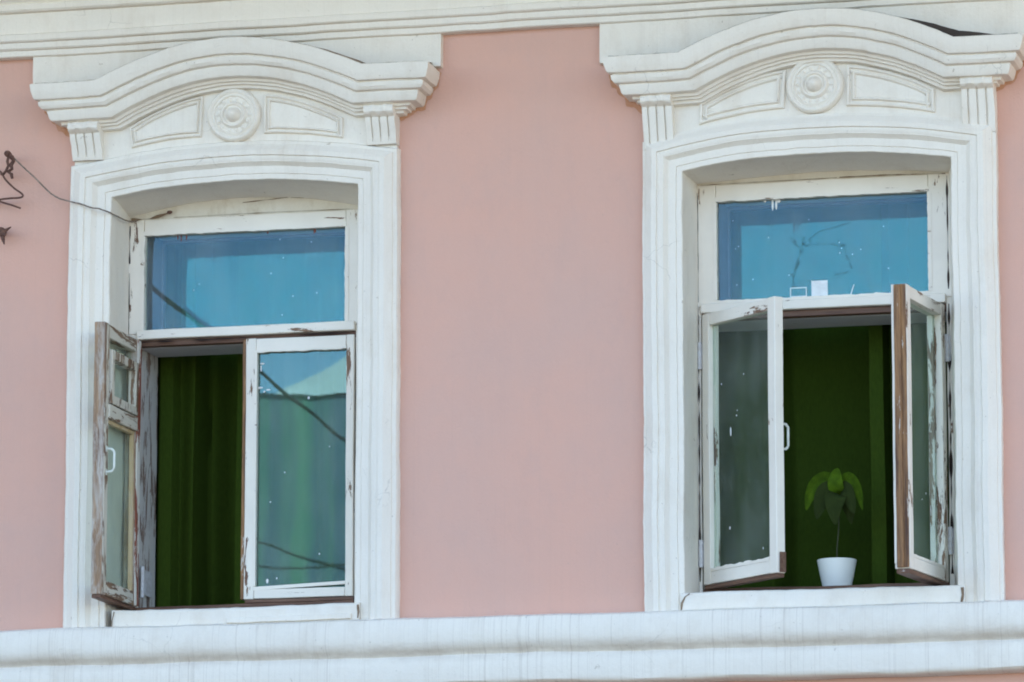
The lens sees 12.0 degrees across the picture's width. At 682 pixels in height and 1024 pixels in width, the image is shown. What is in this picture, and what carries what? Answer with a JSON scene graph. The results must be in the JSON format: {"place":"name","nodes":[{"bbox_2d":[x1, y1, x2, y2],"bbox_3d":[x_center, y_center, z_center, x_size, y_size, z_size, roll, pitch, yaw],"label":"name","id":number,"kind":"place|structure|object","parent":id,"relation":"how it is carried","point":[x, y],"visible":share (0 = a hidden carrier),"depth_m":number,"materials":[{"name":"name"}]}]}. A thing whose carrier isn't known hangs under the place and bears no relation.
{"place":"outdoors","nodes":[
{"label":"outdoors","id":0,"kind":"place"},
{"bbox_3d":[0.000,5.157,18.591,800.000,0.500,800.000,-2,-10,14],"label":"street","id":1,"kind":"structure","parent":0,"visible":0},
{"bbox_2d":[0,0,1023,681],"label":"house","id":2,"kind":"structure","parent":1,"relation":"on","point":[526,208],"depth_m":19.50,"materials":[{"name":"pink paint"}]},
{"bbox_2d":[0,227,10,244],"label":"iron spike","id":3,"kind":"object","parent":2,"relation":"attached to","point":[3,231],"visible":1,"depth_m":20.03,"materials":[{"name":"metal"}]},
{"bbox_2d":[0,150,14,178],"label":"rusty hook","id":4,"kind":"object","parent":2,"relation":"attached to","point":[8,154],"visible":1,"depth_m":20.06,"materials":[{"name":"metal"}]},
{"bbox_2d":[0,171,23,208],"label":"iron wire","id":5,"kind":"object","parent":4,"relation":"hanging from","point":[12,186],"visible":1,"depth_m":20.05,"materials":[{"name":"metal"}]},
{"bbox_2d":[14,157,137,222],"bbox_3d":[-1.772,-0.636,20.034,0.540,0.261,0.215,4,-11,-20],"label":"service cable","id":6,"kind":"object","parent":4,"relation":"hanging from","point":[18,162],"visible":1,"depth_m":20.04,"materials":[{"name":"grey rubber"}]},
{"bbox_2d":[129,196,356,609],"bbox_3d":[-1.076,0.269,20.090,1.035,1.740,0.305,-2,-10,14],"label":"window frame","id":7,"kind":"structure","parent":2,"relation":"in","point":[238,219],"depth_m":20.13,"materials":[{"name":"white paint"}]},
{"bbox_2d":[155,236,346,605],"bbox_3d":[-0.991,0.384,20.434,1.324,1.940,0.337,-2,-10,14],"label":"curtain","id":8,"kind":"object","parent":2,"relation":"hanging from","point":[301,521],"visible":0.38,"depth_m":20.36,"materials":[{"name":"green fabric"}]},
{"bbox_2d":[790,287,806,296],"bbox_3d":[1.148,-0.196,19.497,0.068,0.038,0.001,-2,-10,14],"label":"sticker","id":9,"kind":"object","parent":2,"relation":"on","point":[795,288],"visible":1,"depth_m":19.50,"materials":[{"name":"white paper"}]},
{"bbox_2d":[811,280,827,295],"bbox_3d":[1.232,-0.212,19.479,0.066,0.062,0.001,-2,-10,14],"label":"sticker","id":10,"kind":"object","parent":2,"relation":"on","point":[819,288],"visible":1,"depth_m":19.48,"materials":[{"name":"white paper"}]},
{"bbox_2d":[697,170,954,591],"bbox_3d":[1.272,0.177,19.511,1.065,1.719,0.305,-2,-10,14],"label":"window frame","id":11,"kind":"structure","parent":2,"relation":"in","point":[716,202],"depth_m":19.50,"materials":[{"name":"white paint"}]},
{"bbox_2d":[805,468,862,585],"bbox_3d":[1.298,0.752,19.428,0.235,0.491,0.158,-2,-10,14],"label":"potted plant","id":12,"kind":"object","parent":2,"relation":"on","point":[834,492],"visible":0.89,"depth_m":19.39,"materials":[{"name":"green plant"}]},
{"bbox_2d":[719,202,949,588],"bbox_3d":[1.354,0.287,19.882,1.423,1.940,0.373,-2,-10,14],"label":"curtain","id":13,"kind":"object","parent":2,"relation":"hanging from","point":[838,397],"visible":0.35,"depth_m":19.93,"materials":[{"name":"green fabric"}]}
]}

